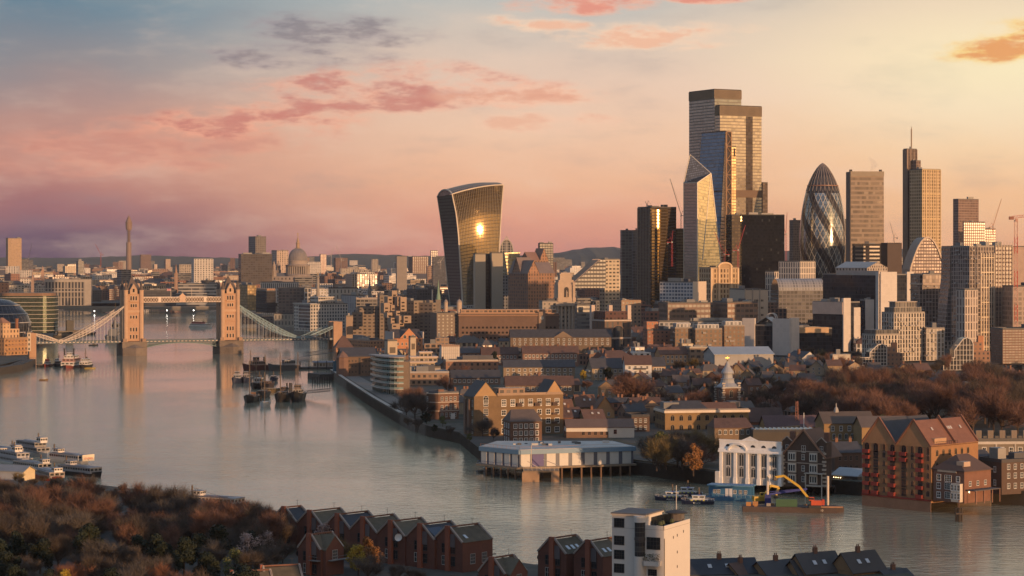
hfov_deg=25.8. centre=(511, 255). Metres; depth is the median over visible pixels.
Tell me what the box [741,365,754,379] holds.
gabled house
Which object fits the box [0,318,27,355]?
riverside warehouse
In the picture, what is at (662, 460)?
bare tree
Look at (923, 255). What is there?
pointed arch tower
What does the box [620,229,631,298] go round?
grey block
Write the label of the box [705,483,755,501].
floating station
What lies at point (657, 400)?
brick house
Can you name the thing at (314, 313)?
white corner offices
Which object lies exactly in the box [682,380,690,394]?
brick house
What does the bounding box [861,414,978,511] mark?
twin gable wharf
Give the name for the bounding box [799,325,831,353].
black glass wing
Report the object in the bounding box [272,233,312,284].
domed cathedral
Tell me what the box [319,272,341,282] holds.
city block
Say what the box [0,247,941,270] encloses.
hills
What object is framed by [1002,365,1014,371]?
brick house
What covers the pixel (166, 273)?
city block
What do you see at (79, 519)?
bare tree
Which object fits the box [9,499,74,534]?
bare tree
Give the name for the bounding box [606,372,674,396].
bare tree
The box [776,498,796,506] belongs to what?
container
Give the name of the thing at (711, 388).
bare tree
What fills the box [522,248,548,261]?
gothic back office
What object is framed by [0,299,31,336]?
glass egg building
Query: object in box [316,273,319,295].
stone column
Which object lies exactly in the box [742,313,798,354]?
white pier office
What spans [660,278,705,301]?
white hotel block
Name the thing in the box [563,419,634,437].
long white shed
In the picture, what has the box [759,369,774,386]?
gabled house
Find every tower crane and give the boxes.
[667,232,672,266]
[670,180,682,227]
[714,232,729,261]
[733,225,745,266]
[785,218,786,260]
[989,199,1001,234]
[1009,215,1022,326]
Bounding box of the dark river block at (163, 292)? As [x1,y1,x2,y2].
[144,288,176,305]
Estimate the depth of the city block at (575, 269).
7035.24 m
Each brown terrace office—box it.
[659,299,712,319]
[713,298,757,321]
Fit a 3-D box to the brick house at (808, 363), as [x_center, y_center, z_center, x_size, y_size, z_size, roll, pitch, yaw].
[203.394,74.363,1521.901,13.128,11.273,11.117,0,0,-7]
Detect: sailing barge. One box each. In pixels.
[243,361,259,402]
[250,358,263,388]
[256,375,270,398]
[260,354,274,388]
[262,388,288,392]
[274,362,290,401]
[289,359,306,402]
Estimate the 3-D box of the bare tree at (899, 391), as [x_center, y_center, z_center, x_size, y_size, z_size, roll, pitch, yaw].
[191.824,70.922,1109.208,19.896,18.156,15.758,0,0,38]
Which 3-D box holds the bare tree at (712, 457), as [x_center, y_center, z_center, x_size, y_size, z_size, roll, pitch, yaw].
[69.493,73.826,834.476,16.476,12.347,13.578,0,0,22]
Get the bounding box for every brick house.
[229,563,272,575]
[259,558,302,575]
[274,500,305,547]
[296,507,347,550]
[296,525,349,575]
[325,510,374,549]
[349,513,400,551]
[376,348,401,354]
[376,512,428,565]
[403,350,408,359]
[405,515,456,569]
[424,339,441,358]
[434,518,495,572]
[435,333,448,343]
[435,357,443,368]
[449,336,458,343]
[455,333,481,345]
[457,386,467,394]
[459,395,463,413]
[460,344,482,356]
[477,554,527,575]
[478,338,498,346]
[498,336,508,346]
[503,409,541,440]
[537,529,582,575]
[573,536,611,575]
[574,379,580,391]
[579,350,595,364]
[584,346,605,352]
[592,348,631,360]
[607,394,627,415]
[617,400,646,418]
[622,344,630,351]
[625,394,661,405]
[626,341,650,354]
[631,325,642,332]
[631,333,638,338]
[636,334,642,342]
[637,396,658,422]
[645,347,655,356]
[647,342,671,348]
[648,377,667,392]
[655,394,668,400]
[676,368,693,374]
[678,338,692,346]
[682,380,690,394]
[685,366,702,377]
[696,362,717,377]
[723,397,754,407]
[735,383,744,394]
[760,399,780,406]
[772,371,795,383]
[777,358,800,373]
[778,353,803,363]
[782,413,841,496]
[784,402,802,414]
[786,349,814,361]
[801,357,820,372]
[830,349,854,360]
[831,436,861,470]
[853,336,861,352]
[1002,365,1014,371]
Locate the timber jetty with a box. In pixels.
[308,372,333,382]
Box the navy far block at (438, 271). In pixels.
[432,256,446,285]
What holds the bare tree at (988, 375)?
on the ground
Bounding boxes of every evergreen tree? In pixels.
[0,538,7,564]
[0,551,21,575]
[5,530,27,559]
[6,563,27,575]
[26,538,53,573]
[43,568,55,575]
[71,522,103,556]
[102,568,120,575]
[130,534,150,553]
[145,533,168,560]
[160,551,183,573]
[166,543,172,551]
[173,536,196,575]
[191,532,211,566]
[191,551,218,575]
[200,553,220,575]
[207,524,231,551]
[225,565,256,575]
[234,563,259,575]
[239,530,258,558]
[420,412,431,423]
[431,424,437,432]
[491,351,498,360]
[603,367,612,378]
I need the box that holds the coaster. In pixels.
[268,357,298,370]
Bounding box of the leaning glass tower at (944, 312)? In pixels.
[937,246,950,340]
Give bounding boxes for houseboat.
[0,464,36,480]
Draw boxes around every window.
[303,563,305,572]
[312,564,316,573]
[332,549,337,559]
[393,541,397,547]
[393,550,397,559]
[414,540,416,549]
[414,552,416,561]
[423,553,426,562]
[442,543,444,552]
[442,555,444,564]
[451,556,454,565]
[470,553,474,563]
[482,552,486,562]
[483,409,487,415]
[501,401,505,406]
[501,410,505,415]
[545,555,548,564]
[545,567,548,575]
[546,409,550,414]
[555,559,559,565]
[555,568,559,575]
[581,557,584,567]
[591,559,596,568]
[614,518,623,527]
[614,535,623,544]
[614,550,623,558]
[614,563,623,572]
[647,537,659,549]
[648,569,656,575]
[726,453,730,465]
[726,466,730,476]
[729,390,732,397]
[739,453,743,465]
[739,467,743,476]
[751,454,755,466]
[751,468,755,477]
[761,454,765,467]
[761,468,765,478]
[772,455,776,467]
[772,469,776,478]
[788,452,795,460]
[788,463,795,472]
[809,453,817,461]
[809,464,817,472]
[809,475,817,484]
[873,443,877,452]
[873,450,877,458]
[873,459,877,466]
[882,444,885,451]
[890,444,894,450]
[901,445,905,451]
[901,462,905,469]
[901,470,905,478]
[901,479,905,487]
[901,488,905,495]
[910,446,913,453]
[918,447,922,453]
[926,447,929,455]
[945,475,950,481]
[945,482,950,489]
[945,492,950,498]
[951,483,962,501]
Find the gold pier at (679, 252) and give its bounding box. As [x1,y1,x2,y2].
[676,228,682,277]
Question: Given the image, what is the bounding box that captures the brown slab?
[726,213,739,284]
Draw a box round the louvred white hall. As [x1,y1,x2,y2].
[260,281,298,302]
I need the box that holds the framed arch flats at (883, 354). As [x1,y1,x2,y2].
[860,342,902,365]
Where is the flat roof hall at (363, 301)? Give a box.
[355,297,376,311]
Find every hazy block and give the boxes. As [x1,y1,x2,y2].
[963,220,984,245]
[985,228,995,244]
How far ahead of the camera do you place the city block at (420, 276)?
6396.74 m
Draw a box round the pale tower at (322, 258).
[319,254,325,272]
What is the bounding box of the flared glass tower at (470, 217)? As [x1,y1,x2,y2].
[437,182,503,305]
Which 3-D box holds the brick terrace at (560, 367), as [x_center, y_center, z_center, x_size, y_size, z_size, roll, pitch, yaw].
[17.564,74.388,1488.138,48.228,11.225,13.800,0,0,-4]
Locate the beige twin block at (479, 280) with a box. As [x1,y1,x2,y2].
[473,253,485,308]
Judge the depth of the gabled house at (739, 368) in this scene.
1459.53 m
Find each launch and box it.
[79,348,92,368]
[270,371,277,381]
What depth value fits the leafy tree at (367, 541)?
567.06 m
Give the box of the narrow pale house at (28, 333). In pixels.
[26,328,30,350]
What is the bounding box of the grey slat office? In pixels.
[575,301,589,328]
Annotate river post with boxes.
[954,500,962,521]
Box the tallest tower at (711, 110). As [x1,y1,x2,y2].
[689,89,761,214]
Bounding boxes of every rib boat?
[476,467,492,472]
[483,469,505,474]
[491,470,510,475]
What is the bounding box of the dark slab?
[762,182,767,212]
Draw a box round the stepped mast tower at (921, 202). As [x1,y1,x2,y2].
[903,127,940,263]
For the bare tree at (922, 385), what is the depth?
1099.41 m
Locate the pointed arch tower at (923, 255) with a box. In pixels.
[902,237,940,273]
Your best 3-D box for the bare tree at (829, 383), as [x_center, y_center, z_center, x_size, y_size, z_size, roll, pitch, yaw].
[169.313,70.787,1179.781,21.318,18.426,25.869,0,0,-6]
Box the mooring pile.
[286,383,291,392]
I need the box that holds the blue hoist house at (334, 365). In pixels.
[333,361,335,372]
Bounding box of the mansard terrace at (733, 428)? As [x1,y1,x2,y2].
[707,418,753,446]
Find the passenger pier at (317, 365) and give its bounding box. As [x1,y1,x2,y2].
[299,361,332,369]
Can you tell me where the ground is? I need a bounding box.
[0,281,1023,575]
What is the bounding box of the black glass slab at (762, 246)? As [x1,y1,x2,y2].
[740,212,784,288]
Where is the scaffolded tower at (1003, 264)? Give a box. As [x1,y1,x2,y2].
[989,242,1012,326]
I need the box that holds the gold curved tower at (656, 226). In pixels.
[637,205,675,307]
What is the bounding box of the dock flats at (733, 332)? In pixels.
[719,321,744,346]
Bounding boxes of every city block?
[0,270,5,276]
[4,273,19,280]
[9,283,30,292]
[20,276,45,280]
[24,283,44,291]
[30,280,44,284]
[33,272,52,274]
[33,274,52,277]
[49,274,68,278]
[63,263,75,274]
[74,275,97,284]
[90,267,103,272]
[92,285,106,299]
[92,286,101,301]
[93,273,116,277]
[93,281,114,284]
[96,283,112,285]
[97,271,116,273]
[98,279,116,284]
[99,268,116,271]
[103,266,120,268]
[107,285,120,299]
[132,276,165,279]
[135,280,158,283]
[143,278,164,282]
[143,284,165,289]
[160,272,172,277]
[162,278,173,281]
[201,278,214,282]
[213,276,225,279]
[216,274,237,279]
[220,272,237,274]
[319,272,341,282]
[345,272,376,287]
[353,269,369,271]
[384,273,415,282]
[387,267,407,273]
[410,279,424,284]
[413,274,425,282]
[565,265,581,274]
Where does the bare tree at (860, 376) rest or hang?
on the ground
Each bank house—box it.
[690,551,758,575]
[726,555,748,575]
[752,553,791,575]
[785,552,832,575]
[790,545,843,575]
[832,544,886,575]
[878,562,913,575]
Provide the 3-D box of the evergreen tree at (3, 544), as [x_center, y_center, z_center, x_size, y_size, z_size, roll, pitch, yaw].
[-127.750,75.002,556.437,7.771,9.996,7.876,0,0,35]
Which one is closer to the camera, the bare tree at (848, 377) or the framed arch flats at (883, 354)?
the bare tree at (848, 377)
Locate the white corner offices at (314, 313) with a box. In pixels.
[293,296,347,330]
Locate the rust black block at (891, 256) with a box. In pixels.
[881,242,901,273]
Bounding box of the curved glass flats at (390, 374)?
[369,354,409,394]
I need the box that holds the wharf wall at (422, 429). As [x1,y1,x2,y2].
[400,415,459,435]
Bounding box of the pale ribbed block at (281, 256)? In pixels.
[271,250,288,272]
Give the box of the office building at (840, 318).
[812,298,859,351]
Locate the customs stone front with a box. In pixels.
[274,313,293,325]
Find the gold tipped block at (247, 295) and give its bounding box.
[236,282,256,309]
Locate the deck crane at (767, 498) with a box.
[765,488,806,504]
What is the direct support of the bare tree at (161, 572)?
on the ground
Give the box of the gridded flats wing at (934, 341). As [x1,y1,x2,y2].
[923,323,944,360]
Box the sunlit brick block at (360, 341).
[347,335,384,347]
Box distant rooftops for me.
[3,255,902,289]
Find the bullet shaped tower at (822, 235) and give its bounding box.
[800,163,845,279]
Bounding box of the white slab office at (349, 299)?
[341,292,367,314]
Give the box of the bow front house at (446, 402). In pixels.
[426,389,458,418]
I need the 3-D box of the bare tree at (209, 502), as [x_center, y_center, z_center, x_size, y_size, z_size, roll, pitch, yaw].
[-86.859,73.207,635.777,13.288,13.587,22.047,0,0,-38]
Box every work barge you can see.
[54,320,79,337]
[73,330,95,334]
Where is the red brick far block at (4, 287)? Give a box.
[0,280,8,292]
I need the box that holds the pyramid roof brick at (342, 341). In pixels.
[333,336,352,359]
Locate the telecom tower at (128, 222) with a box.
[125,216,131,270]
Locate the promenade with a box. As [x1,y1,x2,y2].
[346,376,403,408]
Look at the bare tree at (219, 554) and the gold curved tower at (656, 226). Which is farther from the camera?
the gold curved tower at (656, 226)
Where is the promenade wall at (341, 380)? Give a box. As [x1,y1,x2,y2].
[330,369,416,432]
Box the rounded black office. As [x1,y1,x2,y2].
[256,288,275,312]
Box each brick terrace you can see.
[449,370,500,384]
[480,344,518,364]
[502,359,575,376]
[503,376,574,394]
[509,329,611,352]
[521,343,578,365]
[586,358,622,379]
[622,355,651,379]
[651,357,665,379]
[654,347,687,364]
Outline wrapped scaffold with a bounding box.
[439,344,459,358]
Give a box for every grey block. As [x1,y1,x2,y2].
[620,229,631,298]
[632,228,636,297]
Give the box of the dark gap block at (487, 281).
[486,254,489,308]
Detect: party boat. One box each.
[0,440,23,451]
[0,442,32,464]
[12,455,50,467]
[16,433,49,456]
[35,463,64,480]
[47,444,93,464]
[58,456,101,477]
[188,485,244,503]
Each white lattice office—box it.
[765,271,778,299]
[779,261,815,278]
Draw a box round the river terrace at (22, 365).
[0,358,35,374]
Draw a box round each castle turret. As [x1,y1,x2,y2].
[444,299,447,311]
[456,299,461,312]
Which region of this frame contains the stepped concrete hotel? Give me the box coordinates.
[346,290,457,345]
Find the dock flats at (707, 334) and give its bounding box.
[693,324,721,346]
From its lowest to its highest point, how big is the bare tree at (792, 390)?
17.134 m
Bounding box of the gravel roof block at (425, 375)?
[410,365,448,384]
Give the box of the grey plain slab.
[396,255,406,290]
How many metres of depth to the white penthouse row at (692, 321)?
1854.03 m
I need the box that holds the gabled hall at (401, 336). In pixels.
[385,329,423,351]
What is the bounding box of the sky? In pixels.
[0,0,1023,257]
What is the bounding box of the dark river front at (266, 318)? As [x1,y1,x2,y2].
[242,314,272,323]
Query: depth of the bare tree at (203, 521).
604.47 m
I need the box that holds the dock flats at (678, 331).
[670,323,692,346]
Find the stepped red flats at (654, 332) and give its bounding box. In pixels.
[643,321,669,346]
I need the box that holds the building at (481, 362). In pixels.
[443,355,497,372]
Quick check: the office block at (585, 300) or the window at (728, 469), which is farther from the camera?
the office block at (585, 300)
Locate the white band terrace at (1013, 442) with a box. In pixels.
[975,430,1023,454]
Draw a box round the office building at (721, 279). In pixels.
[699,262,738,301]
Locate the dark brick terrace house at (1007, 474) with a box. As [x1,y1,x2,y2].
[979,447,1023,494]
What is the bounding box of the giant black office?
[823,270,913,328]
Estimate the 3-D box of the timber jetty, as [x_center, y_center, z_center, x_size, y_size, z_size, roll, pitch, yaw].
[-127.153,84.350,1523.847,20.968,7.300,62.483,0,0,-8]
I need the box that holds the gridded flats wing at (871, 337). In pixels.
[862,329,899,356]
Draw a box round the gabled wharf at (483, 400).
[463,379,562,435]
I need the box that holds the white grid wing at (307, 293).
[304,287,310,299]
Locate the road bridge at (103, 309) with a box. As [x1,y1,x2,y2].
[58,306,276,312]
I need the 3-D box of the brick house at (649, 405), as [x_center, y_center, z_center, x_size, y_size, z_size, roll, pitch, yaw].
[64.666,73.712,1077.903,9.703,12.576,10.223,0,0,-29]
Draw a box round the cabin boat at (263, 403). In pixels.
[260,372,270,406]
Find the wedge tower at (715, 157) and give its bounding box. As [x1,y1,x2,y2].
[699,131,731,261]
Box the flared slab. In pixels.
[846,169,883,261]
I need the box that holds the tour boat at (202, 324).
[189,319,211,327]
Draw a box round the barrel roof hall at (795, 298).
[771,279,822,324]
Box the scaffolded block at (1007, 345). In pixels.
[991,324,1023,363]
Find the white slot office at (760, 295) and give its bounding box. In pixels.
[730,285,767,321]
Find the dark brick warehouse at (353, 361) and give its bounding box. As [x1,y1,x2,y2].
[336,347,375,375]
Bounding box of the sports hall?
[702,346,773,370]
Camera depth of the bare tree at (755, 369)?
1494.02 m
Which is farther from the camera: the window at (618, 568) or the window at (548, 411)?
the window at (548, 411)
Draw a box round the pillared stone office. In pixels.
[44,278,91,305]
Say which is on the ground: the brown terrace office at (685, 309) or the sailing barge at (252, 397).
the brown terrace office at (685, 309)
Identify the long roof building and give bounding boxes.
[749,407,782,424]
[758,415,816,427]
[814,403,872,440]
[852,416,901,444]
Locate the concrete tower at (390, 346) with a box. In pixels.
[385,339,396,354]
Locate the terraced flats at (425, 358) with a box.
[408,351,440,368]
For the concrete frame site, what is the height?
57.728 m
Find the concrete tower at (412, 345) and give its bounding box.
[409,336,415,355]
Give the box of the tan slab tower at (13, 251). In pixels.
[6,237,21,269]
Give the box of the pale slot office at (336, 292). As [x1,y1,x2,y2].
[328,286,357,300]
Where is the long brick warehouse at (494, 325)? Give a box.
[458,309,558,341]
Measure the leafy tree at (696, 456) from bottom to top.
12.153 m
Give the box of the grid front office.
[277,285,308,312]
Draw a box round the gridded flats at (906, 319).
[882,301,924,360]
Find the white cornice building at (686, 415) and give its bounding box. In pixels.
[654,400,749,429]
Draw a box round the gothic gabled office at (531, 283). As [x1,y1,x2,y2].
[508,257,554,308]
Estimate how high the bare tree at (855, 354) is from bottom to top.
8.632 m
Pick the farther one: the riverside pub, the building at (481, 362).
the building at (481, 362)
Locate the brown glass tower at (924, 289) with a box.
[909,271,950,348]
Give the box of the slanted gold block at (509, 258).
[503,252,519,274]
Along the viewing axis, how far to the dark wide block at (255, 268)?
4607.43 m
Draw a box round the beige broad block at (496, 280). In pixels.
[490,252,502,308]
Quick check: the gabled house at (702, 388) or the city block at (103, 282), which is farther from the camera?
the city block at (103, 282)
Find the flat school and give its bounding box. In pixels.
[684,345,712,364]
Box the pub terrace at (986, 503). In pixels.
[937,501,990,505]
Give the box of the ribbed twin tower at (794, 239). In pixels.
[789,218,800,260]
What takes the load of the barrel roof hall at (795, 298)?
on the ground
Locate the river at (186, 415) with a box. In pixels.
[0,309,1023,575]
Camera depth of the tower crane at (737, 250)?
2479.13 m
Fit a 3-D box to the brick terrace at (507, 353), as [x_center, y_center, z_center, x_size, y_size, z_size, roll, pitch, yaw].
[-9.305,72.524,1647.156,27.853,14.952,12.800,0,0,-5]
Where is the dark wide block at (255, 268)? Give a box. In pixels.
[238,252,271,283]
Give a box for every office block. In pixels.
[311,288,327,295]
[363,289,383,296]
[371,284,387,293]
[385,289,403,294]
[404,285,423,294]
[407,288,436,299]
[416,283,441,296]
[434,284,447,293]
[441,303,466,308]
[441,307,456,312]
[442,294,448,300]
[575,297,590,304]
[577,288,598,297]
[591,300,598,310]
[611,298,640,326]
[632,298,651,310]
[641,307,658,325]
[653,301,659,307]
[768,300,786,321]
[808,319,812,325]
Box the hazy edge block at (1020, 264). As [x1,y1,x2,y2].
[1012,246,1023,284]
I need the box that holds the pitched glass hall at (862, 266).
[836,262,887,271]
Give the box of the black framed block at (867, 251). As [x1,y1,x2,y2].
[852,241,880,262]
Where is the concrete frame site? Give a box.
[1002,282,1023,326]
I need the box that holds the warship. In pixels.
[105,303,119,340]
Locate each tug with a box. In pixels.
[43,359,52,366]
[53,355,60,366]
[232,371,241,383]
[241,371,252,382]
[242,350,279,369]
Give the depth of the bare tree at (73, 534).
594.76 m
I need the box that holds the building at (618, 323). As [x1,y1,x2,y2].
[589,305,631,349]
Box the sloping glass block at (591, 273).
[572,259,605,287]
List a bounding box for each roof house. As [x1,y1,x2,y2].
[563,399,573,406]
[563,403,580,428]
[572,392,595,408]
[579,405,605,418]
[593,392,614,417]
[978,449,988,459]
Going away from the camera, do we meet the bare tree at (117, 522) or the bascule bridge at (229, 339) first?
the bare tree at (117, 522)
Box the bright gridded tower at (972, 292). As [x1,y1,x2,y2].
[951,241,994,352]
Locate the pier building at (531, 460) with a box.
[476,441,636,481]
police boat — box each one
[654,484,687,500]
[673,480,702,496]
[681,488,713,504]
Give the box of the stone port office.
[539,273,577,328]
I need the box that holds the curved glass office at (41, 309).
[0,292,58,334]
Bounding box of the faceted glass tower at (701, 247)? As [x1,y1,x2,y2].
[683,154,720,280]
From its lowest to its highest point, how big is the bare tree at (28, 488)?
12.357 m
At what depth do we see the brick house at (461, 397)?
1132.58 m
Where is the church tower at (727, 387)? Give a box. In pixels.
[714,356,740,401]
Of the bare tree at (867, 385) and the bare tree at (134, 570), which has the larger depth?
the bare tree at (867, 385)
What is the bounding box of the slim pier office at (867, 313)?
[860,297,873,337]
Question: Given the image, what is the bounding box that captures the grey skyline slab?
[249,235,265,253]
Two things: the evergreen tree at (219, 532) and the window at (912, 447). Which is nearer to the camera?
the evergreen tree at (219, 532)
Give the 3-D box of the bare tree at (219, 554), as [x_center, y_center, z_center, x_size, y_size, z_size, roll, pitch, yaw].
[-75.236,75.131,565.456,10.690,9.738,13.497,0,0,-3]
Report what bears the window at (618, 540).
in the white modern block at (650, 542)
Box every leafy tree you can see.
[60,568,71,575]
[222,547,241,574]
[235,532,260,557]
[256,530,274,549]
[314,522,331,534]
[346,544,368,575]
[356,536,384,563]
[438,416,446,426]
[466,433,472,442]
[580,370,586,380]
[646,431,670,468]
[682,443,703,475]
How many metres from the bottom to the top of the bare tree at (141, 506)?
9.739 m
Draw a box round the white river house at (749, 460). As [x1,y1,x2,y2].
[715,436,783,486]
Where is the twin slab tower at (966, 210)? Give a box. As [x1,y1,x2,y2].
[953,197,978,245]
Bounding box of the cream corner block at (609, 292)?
[599,258,619,310]
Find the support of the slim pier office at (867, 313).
on the ground
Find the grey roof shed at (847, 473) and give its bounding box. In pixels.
[831,467,861,479]
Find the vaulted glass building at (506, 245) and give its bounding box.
[499,237,513,308]
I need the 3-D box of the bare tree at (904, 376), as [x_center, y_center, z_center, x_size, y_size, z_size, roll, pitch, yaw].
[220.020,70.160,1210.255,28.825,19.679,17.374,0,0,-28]
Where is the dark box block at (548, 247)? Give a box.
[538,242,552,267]
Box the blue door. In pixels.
[532,454,543,465]
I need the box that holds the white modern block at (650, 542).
[610,485,689,575]
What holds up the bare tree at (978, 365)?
on the ground
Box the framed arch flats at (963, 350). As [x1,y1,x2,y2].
[939,335,989,369]
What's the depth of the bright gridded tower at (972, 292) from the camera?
1816.33 m
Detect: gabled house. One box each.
[597,377,613,397]
[607,377,617,395]
[632,369,651,383]
[659,383,683,400]
[661,367,680,382]
[671,373,689,386]
[682,366,696,377]
[690,375,711,392]
[697,384,712,395]
[704,368,721,380]
[717,363,734,377]
[734,361,745,378]
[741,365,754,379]
[741,375,761,395]
[745,358,762,374]
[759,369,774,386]
[759,381,774,392]
[765,361,783,371]
[789,363,805,373]
[796,370,816,382]
[809,357,823,375]
[823,357,842,374]
[843,358,862,369]
[865,359,881,372]
[912,360,931,377]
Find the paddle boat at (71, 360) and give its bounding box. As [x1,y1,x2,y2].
[61,348,80,368]
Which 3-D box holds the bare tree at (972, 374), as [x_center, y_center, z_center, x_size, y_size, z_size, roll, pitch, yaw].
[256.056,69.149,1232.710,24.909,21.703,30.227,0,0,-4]
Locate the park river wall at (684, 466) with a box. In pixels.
[633,459,718,471]
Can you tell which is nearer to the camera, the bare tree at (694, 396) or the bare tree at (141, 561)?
the bare tree at (141, 561)
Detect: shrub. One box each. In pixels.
[11,472,24,481]
[38,475,49,484]
[112,483,127,491]
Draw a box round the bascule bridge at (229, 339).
[23,273,341,356]
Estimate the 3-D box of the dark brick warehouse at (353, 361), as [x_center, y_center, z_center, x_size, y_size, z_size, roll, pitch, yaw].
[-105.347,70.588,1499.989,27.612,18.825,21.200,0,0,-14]
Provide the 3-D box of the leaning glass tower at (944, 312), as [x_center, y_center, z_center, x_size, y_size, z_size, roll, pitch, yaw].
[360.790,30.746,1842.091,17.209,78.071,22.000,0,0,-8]
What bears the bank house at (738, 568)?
on the ground
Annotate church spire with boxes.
[31,270,33,291]
[41,266,44,281]
[174,267,177,292]
[368,275,371,296]
[436,280,440,311]
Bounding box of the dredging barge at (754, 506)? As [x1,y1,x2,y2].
[742,476,843,512]
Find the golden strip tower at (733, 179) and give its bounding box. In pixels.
[732,146,735,214]
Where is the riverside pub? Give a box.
[931,453,1000,503]
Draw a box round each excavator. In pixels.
[752,484,779,503]
[772,475,824,507]
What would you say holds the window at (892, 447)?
in the twin gable wharf at (902, 456)
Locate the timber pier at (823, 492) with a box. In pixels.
[781,484,834,493]
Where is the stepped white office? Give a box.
[176,282,219,305]
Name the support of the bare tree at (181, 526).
on the ground
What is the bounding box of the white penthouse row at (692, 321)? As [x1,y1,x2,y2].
[657,318,741,328]
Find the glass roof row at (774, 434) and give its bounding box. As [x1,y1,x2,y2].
[749,427,810,441]
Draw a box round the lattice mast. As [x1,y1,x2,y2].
[795,401,798,420]
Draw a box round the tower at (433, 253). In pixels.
[430,250,437,265]
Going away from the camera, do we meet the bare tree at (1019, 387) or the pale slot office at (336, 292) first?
the bare tree at (1019, 387)
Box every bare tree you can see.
[0,478,36,494]
[0,479,20,495]
[0,486,31,508]
[0,496,46,521]
[0,502,18,523]
[0,502,35,547]
[0,513,22,544]
[0,514,18,544]
[1,505,21,522]
[5,485,40,495]
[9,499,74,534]
[11,552,49,575]
[14,483,65,506]
[14,512,58,557]
[18,488,61,511]
[21,479,42,490]
[22,507,62,526]
[24,511,70,542]
[32,507,96,554]
[35,532,76,568]
[44,476,63,495]
[52,483,80,500]
[52,511,103,530]
[53,502,77,513]
[53,561,94,575]
[55,489,97,509]
[56,472,101,493]
[56,525,77,550]
[65,488,127,513]
[66,474,123,500]
[66,504,85,517]
[66,551,91,571]
[68,487,98,495]
[71,496,118,535]
[76,536,146,565]
[79,509,109,533]
[79,552,125,575]
[81,488,124,518]
[103,544,142,565]
[104,510,133,531]
[109,514,149,541]
[112,543,137,562]
[115,481,152,511]
[115,521,147,548]
[116,553,152,574]
[118,558,154,575]
[120,511,169,544]
[122,482,191,511]
[123,506,148,518]
[124,553,153,564]
[126,487,165,510]
[127,512,163,528]
[131,482,171,503]
[131,498,154,514]
[136,553,175,575]
[140,509,166,524]
[141,561,171,575]
[143,519,161,546]
[147,491,192,519]
[150,511,180,528]
[151,512,193,548]
[152,566,192,575]
[159,521,183,549]
[170,487,201,512]
[175,508,208,540]
[178,493,232,532]
[178,504,212,534]
[183,567,214,575]
[186,507,239,534]
[197,538,230,562]
[206,499,254,536]
[208,526,238,546]
[211,495,246,510]
[229,522,263,541]
[231,523,269,549]
[235,502,273,510]
[237,499,273,522]
[237,549,275,568]
[244,510,287,545]
[245,543,283,566]
[257,506,277,516]
[257,555,283,571]
[265,538,297,563]
[268,509,297,546]
[339,537,371,568]
[348,551,386,575]
[387,391,424,414]
[387,561,410,575]
[395,385,423,410]
[400,392,435,418]
[403,417,413,424]
[403,569,426,575]
[412,418,424,429]
[417,394,426,414]
[435,374,453,389]
[445,425,454,434]
[459,364,470,369]
[462,418,494,435]
[489,426,499,439]
[581,381,592,389]
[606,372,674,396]
[620,370,631,378]
[628,378,658,396]
[635,439,653,466]
[637,434,673,470]
[643,439,679,468]
[646,431,682,448]
[649,433,681,469]
[650,371,660,379]
[662,393,676,400]
[665,378,678,384]
[667,428,687,466]
[668,430,704,464]
[671,436,701,469]
[672,359,687,368]
[678,391,706,401]
[681,431,710,452]
[682,439,718,470]
[683,428,722,465]
[687,358,698,366]
[687,388,712,401]
[689,381,709,391]
[689,429,717,453]
[707,380,719,399]
[712,374,735,382]
[740,393,765,405]
[746,373,766,384]
[748,388,783,401]
[751,366,759,373]
[754,401,772,407]
[761,384,781,398]
[766,376,786,383]
[768,379,786,397]
[770,391,799,409]
[775,365,788,373]
[781,386,818,408]
[784,378,830,400]
[786,375,808,381]
[787,377,812,394]
[789,388,828,414]
[790,377,807,384]
[796,378,829,397]
[800,347,815,352]
[806,386,847,410]
[809,395,844,414]
[812,393,862,414]
[817,348,826,355]
[819,372,848,387]
[820,366,836,379]
[821,367,852,387]
[821,373,849,394]
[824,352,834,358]
[825,383,866,402]
[825,386,873,407]
[827,361,869,384]
[828,381,863,392]
[831,368,855,382]
[832,392,892,410]
[836,356,849,367]
[838,381,866,394]
[850,365,892,382]
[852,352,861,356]
[853,355,864,363]
[854,369,891,385]
[856,399,888,415]
[857,379,884,391]
[858,386,891,405]
[859,377,898,396]
[862,388,920,412]
[871,365,902,375]
[873,399,905,415]
[879,377,910,397]
[886,382,913,399]
[887,370,900,380]
[889,371,916,379]
[890,363,924,378]
[890,392,919,407]
[890,399,921,415]
[891,364,916,377]
[894,374,923,391]
[894,384,929,414]
[896,385,956,418]
[897,393,924,414]
[898,372,929,385]
[903,376,933,414]
[905,376,935,413]
[912,382,959,418]
[915,378,944,391]
[922,369,935,377]
[929,362,940,375]
[931,369,964,383]
[932,368,956,381]
[932,376,949,386]
[933,359,946,367]
[935,378,971,409]
[939,354,953,367]
[942,379,993,409]
[944,373,975,387]
[946,397,978,421]
[948,388,995,431]
[957,362,972,373]
[960,358,984,375]
[960,364,988,383]
[963,380,1014,423]
[963,384,1010,426]
[964,376,1011,393]
[966,375,1008,390]
[970,359,992,366]
[974,389,1023,429]
[976,369,1011,392]
[978,391,1010,429]
[979,361,1018,390]
[983,363,1015,377]
[988,385,1023,425]
[999,399,1023,432]
[1005,368,1023,382]
[1005,389,1023,421]
[1006,386,1023,399]
[1007,380,1023,393]
[1008,378,1023,392]
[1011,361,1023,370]
[1012,373,1023,383]

